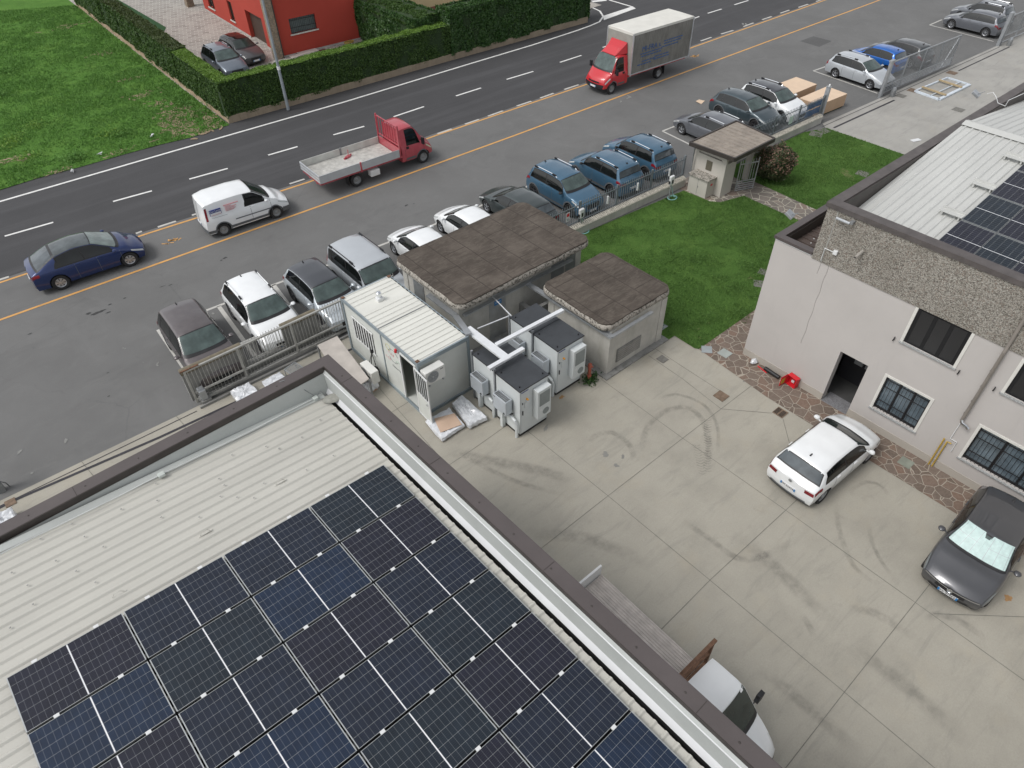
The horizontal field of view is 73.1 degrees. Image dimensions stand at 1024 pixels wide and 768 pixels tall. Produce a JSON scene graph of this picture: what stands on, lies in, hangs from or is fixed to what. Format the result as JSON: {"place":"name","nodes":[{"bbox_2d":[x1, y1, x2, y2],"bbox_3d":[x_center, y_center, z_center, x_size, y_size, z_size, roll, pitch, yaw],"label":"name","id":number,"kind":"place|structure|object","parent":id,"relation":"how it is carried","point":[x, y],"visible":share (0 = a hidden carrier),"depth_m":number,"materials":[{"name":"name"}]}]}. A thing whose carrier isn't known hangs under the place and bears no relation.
{"place":"outdoors","nodes":[
{"label":"outdoors","id":0,"kind":"place"},
{"bbox_2d":[0,0,228,189],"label":"meadow","id":1,"kind":"structure","parent":0,"point":[17,4],"depth_m":45.82,"materials":[{"name":"green plant"}]},
{"bbox_2d":[0,23,222,175],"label":"bare earth patches","id":2,"kind":"object","parent":1,"relation":"on","point":[202,133],"visible":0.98,"depth_m":42.79,"materials":[{"name":"brown soil"}]},
{"bbox_2d":[69,0,599,112],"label":"court paving","id":3,"kind":"structure","parent":0,"point":[195,28],"depth_m":57.45,"materials":[{"name":"grey stone"}]},
{"bbox_2d":[75,3,228,122],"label":"wall","id":4,"kind":"structure","parent":3,"relation":"on","point":[217,112],"depth_m":50.17,"materials":[{"name":"grey concrete"}]},
{"bbox_2d":[74,0,185,83],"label":"hedge","id":5,"kind":"object","parent":4,"relation":"on","point":[152,42],"visible":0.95,"depth_m":50.57,"materials":[{"name":"green plant"}]},
{"bbox_2d":[171,48,225,110],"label":"hedge","id":6,"kind":"object","parent":4,"relation":"on","point":[195,73],"visible":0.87,"depth_m":44.16,"materials":[{"name":"green plant"}]},
{"bbox_2d":[200,40,248,74],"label":"parked car","id":7,"kind":"object","parent":3,"relation":"on","point":[223,57],"visible":0.79,"depth_m":48.07,"materials":[{"name":"grey paint"}]},
{"bbox_2d":[218,32,265,64],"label":"parked car","id":8,"kind":"object","parent":3,"relation":"on","point":[251,51],"visible":0.72,"depth_m":50.00,"materials":[{"name":"paint"}]},
{"bbox_2d":[203,0,360,59],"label":"red house","id":9,"kind":"structure","parent":3,"relation":"on","point":[296,26],"depth_m":51.74,"materials":[{"name":"paint"}]},
{"bbox_2d":[353,0,439,40],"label":"hedge","id":10,"kind":"object","parent":3,"relation":"on","point":[376,18],"visible":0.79,"depth_m":50.65,"materials":[{"name":"green plant"}]},
{"bbox_2d":[0,0,817,278],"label":"road","id":11,"kind":"structure","parent":0,"point":[86,204],"depth_m":41.75,"materials":[{"name":"grey asphalt"}]},
{"bbox_2d":[0,8,603,201],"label":"edge line","id":12,"kind":"object","parent":11,"relation":"on","point":[293,116],"visible":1,"depth_m":43.08,"materials":[{"name":"white paint"}]},
{"bbox_2d":[226,17,587,123],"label":"wall","id":13,"kind":"structure","parent":11,"relation":"on","point":[351,85],"depth_m":48.03,"materials":[{"name":"grey concrete"}]},
{"bbox_2d":[210,20,451,118],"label":"hedge","id":14,"kind":"object","parent":13,"relation":"on","point":[254,88],"visible":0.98,"depth_m":45.04,"materials":[{"name":"green plant"}]},
{"bbox_2d":[435,0,590,56],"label":"hedge","id":15,"kind":"object","parent":13,"relation":"on","point":[478,23],"visible":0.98,"depth_m":51.25,"materials":[{"name":"green plant"}]},
{"bbox_2d":[0,318,1023,767],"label":"yard paving","id":16,"kind":"structure","parent":0,"point":[932,690],"depth_m":20.13,"materials":[{"name":"concrete"}]},
{"bbox_2d":[179,300,348,408],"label":"sliding gate","id":17,"kind":"structure","parent":16,"relation":"on","point":[266,367],"depth_m":25.71,"materials":[{"name":"grey paint"}]},
{"bbox_2d":[317,336,373,394],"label":"beige panel","id":18,"kind":"object","parent":16,"relation":"on","point":[335,349],"visible":0.6,"depth_m":25.27,"materials":[{"name":"grey paint"}]},
{"bbox_2d":[0,354,781,767],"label":"warehouse","id":19,"kind":"structure","parent":16,"relation":"on","point":[72,580],"depth_m":13.19,"materials":[{"name":"brown metal"}]},
{"bbox_2d":[27,497,630,767],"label":"mounting rails","id":20,"kind":"object","parent":19,"relation":"on","point":[497,731],"visible":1,"depth_m":11.16,"materials":[{"name":"silver metal"}]},
{"bbox_2d":[6,613,146,733],"bbox_3d":[-6.999,4.571,11.116,1.762,0.050,1.154,-29,50,-32],"label":"solar panel","id":21,"kind":"object","parent":20,"relation":"on","point":[45,689],"visible":1,"depth_m":11.06,"materials":[{"name":"glass"}]},
{"bbox_2d":[27,661,175,767],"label":"solar panel","id":22,"kind":"object","parent":20,"relation":"on","point":[103,725],"visible":1,"depth_m":10.48,"materials":[{"name":"glass"}]},
{"bbox_2d":[98,715,203,767],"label":"solar panel","id":23,"kind":"object","parent":20,"relation":"attached to","point":[167,744],"visible":1,"depth_m":10.20,"materials":[{"name":"glass"}]},
{"bbox_2d":[124,556,249,658],"bbox_3d":[-5.676,3.833,12.068,1.762,0.050,1.154,-29,50,-32],"label":"solar panel","id":24,"kind":"object","parent":20,"relation":"attached to","point":[177,611],"visible":1,"depth_m":12.01,"materials":[{"name":"glass"}]},
{"bbox_2d":[149,598,281,712],"bbox_3d":[-4.903,4.412,11.443,1.762,0.050,1.154,-29,50,-32],"label":"solar panel","id":25,"kind":"object","parent":20,"relation":"on","point":[206,659],"visible":1,"depth_m":11.39,"materials":[{"name":"glass"}]},
{"bbox_2d":[178,644,316,767],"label":"solar panel","id":26,"kind":"object","parent":20,"relation":"on","point":[228,719],"visible":1,"depth_m":10.76,"materials":[{"name":"glass"}]},
{"bbox_2d":[224,507,337,595],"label":"solar panel","id":27,"kind":"object","parent":20,"relation":"attached to","point":[264,560],"visible":1,"depth_m":12.97,"materials":[{"name":"glass"}]},
{"bbox_2d":[220,695,356,767],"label":"solar panel","id":28,"kind":"object","parent":20,"relation":"on","point":[311,734],"visible":1,"depth_m":10.36,"materials":[{"name":"glass"}]},
{"bbox_2d":[253,543,371,641],"bbox_3d":[-3.580,3.674,12.395,1.762,0.051,1.154,-29,50,-32],"label":"solar panel","id":29,"kind":"object","parent":20,"relation":"on","point":[308,594],"visible":1,"depth_m":12.34,"materials":[{"name":"glass"}]},
{"bbox_2d":[285,583,409,692],"bbox_3d":[-2.807,4.253,11.770,1.762,0.051,1.154,-29,50,-32],"label":"solar panel","id":30,"kind":"object","parent":20,"relation":"on","point":[331,647],"visible":1,"depth_m":11.72,"materials":[{"name":"glass"}]},
{"bbox_2d":[310,465,414,541],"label":"solar panel","id":31,"kind":"object","parent":20,"relation":"on","point":[350,509],"visible":1,"depth_m":13.92,"materials":[{"name":"glass"}]},
{"bbox_2d":[320,628,450,749],"bbox_3d":[-2.035,4.832,11.145,1.762,0.050,1.154,-29,50,-32],"label":"solar panel","id":32,"kind":"object","parent":20,"relation":"on","point":[374,695],"visible":1,"depth_m":11.09,"materials":[{"name":"glass"}]},
{"bbox_2d":[341,497,449,581],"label":"solar panel","id":33,"kind":"object","parent":20,"relation":"on","point":[385,544],"visible":1,"depth_m":13.30,"materials":[{"name":"glass"}]},
{"bbox_2d":[361,677,497,767],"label":"solar panel","id":34,"kind":"object","parent":20,"relation":"on","point":[448,724],"visible":1,"depth_m":10.57,"materials":[{"name":"glass"}]},
{"bbox_2d":[375,532,487,625],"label":"solar panel","id":35,"kind":"object","parent":20,"relation":"attached to","point":[420,585],"visible":1,"depth_m":12.67,"materials":[{"name":"glass"}]},
{"bbox_2d":[412,570,529,674],"bbox_3d":[-0.712,4.094,12.097,1.762,0.051,1.154,-29,50,-32],"label":"solar panel","id":36,"kind":"object","parent":20,"relation":"attached to","point":[458,631],"visible":1,"depth_m":12.04,"materials":[{"name":"glass"}]},
{"bbox_2d":[460,731,530,767],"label":"solar panel","id":37,"kind":"object","parent":20,"relation":"on","point":[497,750],"visible":1,"depth_m":10.36,"materials":[{"name":"glass"}]},
{"bbox_2d":[454,612,576,727],"bbox_3d":[0.061,4.673,11.473,1.762,0.051,1.154,-29,50,-32],"label":"solar panel","id":38,"kind":"object","parent":20,"relation":"on","point":[503,679],"visible":1,"depth_m":11.42,"materials":[{"name":"glass"}]},
{"bbox_2d":[501,659,629,767],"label":"solar panel","id":39,"kind":"object","parent":20,"relation":"attached to","point":[574,713],"visible":1,"depth_m":10.82,"materials":[{"name":"glass"}]},
{"bbox_2d":[571,711,687,767],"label":"solar panel","id":40,"kind":"object","parent":20,"relation":"on","point":[632,739],"visible":1,"depth_m":10.51,"materials":[{"name":"glass"}]},
{"bbox_2d":[340,275,472,422],"bbox_3d":[-3.720,-1.437,24.944,2.282,2.850,5.499,-31,51,-28],"label":"site cabin","id":41,"kind":"object","parent":16,"relation":"on","point":[386,316],"visible":1,"depth_m":24.40,"materials":[{"name":"metal"}]},
{"bbox_2d":[413,367,432,422],"bbox_3d":[-3.015,0.449,23.342,0.080,2.100,0.850,-27,49,-25],"label":"door","id":42,"kind":"structure","parent":41,"relation":"in","point":[421,383],"depth_m":23.25,"materials":[{"name":"silver metal"}]},
{"bbox_2d":[452,395,486,428],"bbox_3d":[-1.601,0.989,24.198,0.770,0.301,1.466,-31,51,-28],"label":"wrapped pallet","id":43,"kind":"object","parent":16,"relation":"on","point":[470,414],"visible":1,"depth_m":24.03,"materials":[{"name":"white plastic"}]},
{"bbox_2d":[397,202,587,356],"bbox_3d":[-0.691,-4.330,28.011,6.730,2.745,4.220,-31,51,-28],"label":"transformer kiosk","id":44,"kind":"object","parent":16,"relation":"on","point":[461,271],"visible":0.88,"depth_m":26.79,"materials":[{"name":"concrete"}]},
{"bbox_2d":[489,290,505,339],"bbox_3d":[-0.548,-2.649,26.669,0.800,2.050,0.030,-31,51,-28],"label":"steel door","id":45,"kind":"structure","parent":44,"relation":"in","point":[496,312],"depth_m":26.72,"materials":[{"name":"grey metal"}]},
{"bbox_2d":[470,338,524,417],"bbox_3d":[-0.523,-0.143,23.952,1.613,2.230,1.566,-31,51,-28],"label":"battery cabinet","id":46,"kind":"object","parent":16,"relation":"on","point":[481,377],"visible":0.5,"depth_m":23.47,"materials":[{"name":"grey metal"}]},
{"bbox_2d":[0,47,1008,507],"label":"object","id":47,"kind":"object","parent":16,"relation":"on","point":[348,349],"visible":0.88,"depth_m":23.70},
{"bbox_2d":[493,356,550,437],"bbox_3d":[0.270,0.505,23.253,1.613,2.230,1.566,-31,51,-28],"label":"battery cabinet","id":48,"kind":"object","parent":16,"relation":"on","point":[522,396],"visible":1,"depth_m":22.77,"materials":[{"name":"grey paint"}]},
{"bbox_2d":[508,303,558,359],"bbox_3d":[0.752,-1.519,25.378,1.613,2.230,1.566,-31,51,-28],"label":"battery cabinet","id":49,"kind":"object","parent":16,"relation":"on","point":[533,313],"visible":0.27,"depth_m":24.83,"materials":[{"name":"grey metal"}]},
{"bbox_2d":[80,349,1021,767],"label":"expansion joints","id":50,"kind":"object","parent":16,"relation":"on","point":[738,553],"visible":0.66,"depth_m":19.92,"materials":[{"name":"grey concrete"}]},
{"bbox_2d":[531,319,586,396],"bbox_3d":[1.574,-0.870,24.678,1.613,2.230,1.566,-31,51,-28],"label":"battery cabinet","id":51,"kind":"object","parent":16,"relation":"on","point":[558,351],"visible":0.81,"depth_m":24.17,"materials":[{"name":"grey metal"}]},
{"bbox_2d":[543,252,668,380],"bbox_3d":[3.591,-2.724,26.483,3.630,2.405,3.660,-31,51,-28],"label":"transformer kiosk","id":52,"kind":"object","parent":16,"relation":"on","point":[609,292],"visible":0.99,"depth_m":25.63,"materials":[{"name":"concrete"}]},
{"bbox_2d":[579,564,774,758],"bbox_3d":[3.516,6.885,16.396,2.570,2.350,5.859,-31,51,-28],"label":"flatbed truck","id":53,"kind":"object","parent":16,"relation":"on","point":[721,688],"visible":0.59,"depth_m":15.65,"materials":[{"name":"white paint"}]},
{"bbox_2d":[767,414,879,505],"bbox_3d":[10.045,2.095,21.928,4.083,1.513,2.158,-29,50,-26],"label":"parked car","id":54,"kind":"object","parent":16,"relation":"on","point":[818,461],"visible":1,"depth_m":21.18,"materials":[{"name":"white paint"}]},
{"bbox_2d":[743,82,1023,501],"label":"office building","id":55,"kind":"structure","parent":16,"relation":"on","point":[900,330],"depth_m":21.57,"materials":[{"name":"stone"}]},
{"bbox_2d":[868,373,934,433],"bbox_3d":[12.540,0.598,22.258,0.211,1.525,1.620,-31,51,-28],"label":"window","id":56,"kind":"structure","parent":55,"relation":"in","point":[906,404],"depth_m":22.30,"materials":[{"name":"black glass"}]},
{"bbox_2d":[898,307,974,369],"bbox_3d":[12.519,-1.380,20.366,0.210,1.340,1.730,-31,51,-28],"label":"window","id":57,"kind":"structure","parent":55,"relation":"in","point":[948,342],"depth_m":20.35,"materials":[{"name":"black glass"}]},
{"bbox_2d":[939,220,995,253],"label":"solar panel","id":58,"kind":"object","parent":55,"relation":"on","point":[967,237],"visible":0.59,"depth_m":20.14,"materials":[{"name":"glass"}]},
{"bbox_2d":[956,424,1023,495],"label":"window","id":59,"kind":"structure","parent":55,"relation":"in","point":[988,449],"depth_m":20.67,"materials":[{"name":"black plastic"}]},
{"bbox_2d":[962,195,1023,232],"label":"solar panel","id":60,"kind":"object","parent":55,"relation":"on","point":[994,214],"visible":1,"depth_m":20.69,"materials":[{"name":"glass"}]},
{"bbox_2d":[975,234,1023,268],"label":"solar panel","id":61,"kind":"object","parent":55,"relation":"on","point":[1002,250],"visible":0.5,"depth_m":19.58,"materials":[{"name":"glass"}]},
{"bbox_2d":[990,170,1023,205],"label":"solar panel","id":62,"kind":"object","parent":55,"relation":"on","point":[1011,188],"visible":1,"depth_m":21.34,"materials":[{"name":"glass"}]},
{"bbox_2d":[999,359,1023,405],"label":"window","id":63,"kind":"structure","parent":55,"relation":"in","point":[1014,386],"depth_m":19.24,"materials":[{"name":"white glass"}]},
{"bbox_2d":[921,486,1023,609],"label":"parked car","id":64,"kind":"object","parent":16,"relation":"on","point":[972,559],"visible":1,"depth_m":18.83,"materials":[{"name":"paint"}]},
{"bbox_2d":[0,0,1023,500],"bbox_3d":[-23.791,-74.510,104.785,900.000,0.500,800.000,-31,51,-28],"label":"ground","id":65,"kind":"structure","parent":0,"point":[58,384],"depth_m":33.80,"materials":[{"name":"grey asphalt"}]},
{"bbox_2d":[24,230,144,290],"bbox_3d":[-19.004,-5.801,30.726,4.781,1.626,2.300,-28,50,-26],"label":"sedan","id":66,"kind":"object","parent":65,"relation":"on","point":[60,263],"visible":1,"depth_m":30.06,"materials":[{"name":"blue paint"}]},
{"bbox_2d":[156,298,242,387],"bbox_3d":[-11.896,-1.665,26.167,2.254,1.713,4.431,-29,50,-27],"label":"parked car","id":67,"kind":"object","parent":65,"relation":"on","point":[191,330],"visible":0.73,"depth_m":25.55,"materials":[{"name":"grey paint"}]},
{"bbox_2d":[192,179,288,235],"bbox_3d":[-13.190,-8.847,33.671,4.311,1.839,2.217,-28,50,-25],"label":"delivery van","id":68,"kind":"object","parent":65,"relation":"on","point":[223,209],"visible":1,"depth_m":32.90,"materials":[{"name":"white paint"}]},
{"bbox_2d":[178,309,333,400],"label":"boundary wall","id":69,"kind":"structure","parent":65,"relation":"on","point":[232,356],"depth_m":25.93,"materials":[{"name":"concrete"}]},
{"bbox_2d":[220,270,297,351],"bbox_3d":[-10.013,-3.015,27.583,2.252,1.673,4.431,-29,50,-27],"label":"parked car","id":70,"kind":"object","parent":65,"relation":"on","point":[256,304],"visible":0.77,"depth_m":26.94,"materials":[{"name":"white paint"}]},
{"bbox_2d":[282,257,354,331],"bbox_3d":[-7.760,-3.821,28.447,2.186,1.593,4.281,-31,51,-28],"label":"parked car","id":71,"kind":"object","parent":65,"relation":"on","point":[315,283],"visible":0.77,"depth_m":27.89,"materials":[{"name":"silver metal"}]},
{"bbox_2d":[299,113,431,186],"bbox_3d":[-7.645,-12.571,36.973,7.114,2.550,2.619,-29,50,-27],"label":"flatbed truck","id":72,"kind":"object","parent":65,"relation":"on","point":[402,141],"visible":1,"depth_m":36.92,"materials":[{"name":"red paint"}]},
{"bbox_2d":[327,232,404,290],"bbox_3d":[-6.085,-4.724,29.207,2.215,1.814,4.331,-31,51,-28],"label":"parked van","id":73,"kind":"object","parent":65,"relation":"on","point":[359,260],"visible":0.62,"depth_m":28.62,"materials":[{"name":"silver metal"}]},
{"bbox_2d":[387,225,441,254],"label":"parked car","id":74,"kind":"object","parent":65,"relation":"on","point":[403,240],"visible":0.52,"depth_m":30.60,"materials":[{"name":"white paint"}]},
{"bbox_2d":[0,0,879,319],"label":"orange lane line","id":75,"kind":"object","parent":65,"relation":"on","point":[390,180],"visible":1,"depth_m":36.43,"materials":[{"name":"paint"}]},
{"bbox_2d":[434,204,489,232],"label":"parked car","id":76,"kind":"object","parent":65,"relation":"on","point":[450,219],"visible":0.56,"depth_m":31.89,"materials":[{"name":"white paint"}]},
{"bbox_2d":[479,186,558,220],"bbox_3d":[0.253,-8.754,33.591,2.206,1.458,4.481,-29,50,-27],"label":"parked car","id":77,"kind":"object","parent":65,"relation":"on","point":[495,199],"visible":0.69,"depth_m":33.02,"materials":[{"name":"black paint"}]},
{"bbox_2d":[526,157,602,216],"bbox_3d":[2.641,-9.931,34.615,2.208,1.693,4.181,-30,51,-27],"label":"parked car","id":78,"kind":"object","parent":65,"relation":"on","point":[560,183],"visible":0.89,"depth_m":34.02,"materials":[{"name":"blue metal"}]},
{"bbox_2d":[156,20,993,367],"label":"parking bay lines","id":79,"kind":"object","parent":65,"relation":"on","point":[232,324],"visible":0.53,"depth_m":29.02,"materials":[{"name":"grey paint"}]},
{"bbox_2d":[568,149,643,197],"bbox_3d":[4.853,-11.292,36.008,2.208,1.693,4.181,-29,50,-27],"label":"parked car","id":80,"kind":"object","parent":65,"relation":"on","point":[607,169],"visible":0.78,"depth_m":35.08,"materials":[{"name":"blue metal"}]},
{"bbox_2d":[550,155,686,232],"bbox_3d":[5.149,-8.873,33.505,9.789,1.620,0.333,-29,50,-26],"label":"picket fence","id":81,"kind":"object","parent":65,"relation":"on","point":[614,212],"visible":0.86,"depth_m":33.88,"materials":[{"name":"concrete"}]},
{"bbox_2d":[602,133,676,179],"bbox_3d":[6.870,-12.579,37.325,2.208,1.693,4.181,-29,50,-27],"label":"parked car","id":82,"kind":"object","parent":65,"relation":"on","point":[649,152],"visible":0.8,"depth_m":36.30,"materials":[{"name":"blue metal"}]},
{"bbox_2d":[586,9,694,93],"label":"box truck","id":83,"kind":"object","parent":65,"relation":"on","point":[655,41],"visible":1,"depth_m":45.06,"materials":[{"name":"red paint"}]},
{"bbox_2d":[673,110,744,136],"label":"parked car","id":84,"kind":"object","parent":65,"relation":"on","point":[697,124],"visible":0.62,"depth_m":39.40,"materials":[{"name":"grey paint"}]},
{"bbox_2d":[709,87,781,129],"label":"parked car","id":85,"kind":"object","parent":65,"relation":"on","point":[751,109],"visible":0.86,"depth_m":41.00,"materials":[{"name":"paint"}]},
{"bbox_2d":[741,77,808,123],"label":"parked car","id":86,"kind":"object","parent":65,"relation":"on","point":[780,97],"visible":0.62,"depth_m":41.53,"materials":[{"name":"white paint"}]},
{"bbox_2d":[737,95,825,161],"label":"picket fence","id":87,"kind":"object","parent":65,"relation":"on","point":[798,128],"visible":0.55,"depth_m":40.03,"materials":[{"name":"concrete"}]},
{"bbox_2d":[799,87,846,115],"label":"cardboard crate","id":88,"kind":"object","parent":65,"relation":"on","point":[836,99],"visible":0.5,"depth_m":42.64,"materials":[{"name":"beige cardboard"}]},
{"bbox_2d":[825,50,895,89],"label":"parked car","id":89,"kind":"object","parent":65,"relation":"on","point":[868,71],"visible":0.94,"depth_m":45.54,"materials":[{"name":"silver metal"}]},
{"bbox_2d":[853,43,907,73],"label":"parked car","id":90,"kind":"object","parent":65,"relation":"on","point":[882,53],"visible":0.53,"depth_m":46.79,"materials":[{"name":"blue paint"}]},
{"bbox_2d":[877,59,895,97],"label":"gate pillar","id":91,"kind":"structure","parent":65,"relation":"on","point":[886,77],"depth_m":43.47,"materials":[{"name":"metal"}]},
{"bbox_2d":[884,35,961,92],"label":"sliding gate","id":92,"kind":"structure","parent":91,"relation":"attached to","point":[937,61],"depth_m":45.76,"materials":[{"name":"metal"}]},
{"bbox_2d":[869,37,934,68],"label":"parked car","id":93,"kind":"object","parent":65,"relation":"on","point":[909,46],"visible":0.45,"depth_m":47.55,"materials":[{"name":"grey paint"}]},
{"bbox_2d":[943,9,1006,36],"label":"parked car","id":94,"kind":"object","parent":65,"relation":"on","point":[984,22],"visible":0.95,"depth_m":52.42,"materials":[{"name":"grey paint"}]},
{"bbox_2d":[950,0,1016,24],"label":"parked car","id":95,"kind":"object","parent":65,"relation":"on","point":[1006,8],"visible":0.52,"depth_m":53.59,"materials":[{"name":"grey paint"}]},
{"bbox_2d":[580,191,798,348],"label":"lawn","id":96,"kind":"structure","parent":0,"point":[641,243],"depth_m":31.68,"materials":[{"name":"green plant"}]},
{"bbox_2d":[679,177,815,219],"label":"flagstone path","id":97,"kind":"structure","parent":0,"point":[770,198],"depth_m":35.15,"materials":[{"name":"grey stone"}]},
{"bbox_2d":[687,169,716,198],"bbox_3d":[9.647,-10.208,35.277,0.740,1.000,1.270,-31,51,-28],"label":"meter cabinet","id":98,"kind":"object","parent":97,"relation":"on","point":[701,183],"visible":1,"depth_m":35.05,"materials":[{"name":"grey paint"}]},
{"bbox_2d":[688,120,775,196],"bbox_3d":[11.152,-11.356,35.375,3.890,2.490,2.650,-31,51,-28],"label":"gatehouse","id":99,"kind":"object","parent":97,"relation":"on","point":[719,153],"visible":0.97,"depth_m":34.63,"materials":[{"name":"beige concrete"}]},
{"bbox_2d":[734,128,903,209],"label":"lawn","id":100,"kind":"structure","parent":0,"point":[793,146],"depth_m":37.64,"materials":[{"name":"green plant"}]},
{"bbox_2d":[752,140,798,181],"bbox_3d":[13.559,-11.561,35.756,2.167,2.220,2.044,-4,44,-3],"label":"photinia bush","id":101,"kind":"object","parent":100,"relation":"on","point":[774,166],"visible":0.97,"depth_m":35.23,"materials":[{"name":"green plant"}]},
{"bbox_2d":[699,310,1023,554],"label":"flagstone apron","id":102,"kind":"object","parent":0,"point":[940,487],"visible":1,"depth_m":24.23,"materials":[{"name":"stone"}]},
{"bbox_2d":[822,34,1023,153],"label":"driveway","id":103,"kind":"structure","parent":0,"point":[898,124],"depth_m":43.46,"materials":[{"name":"concrete"}]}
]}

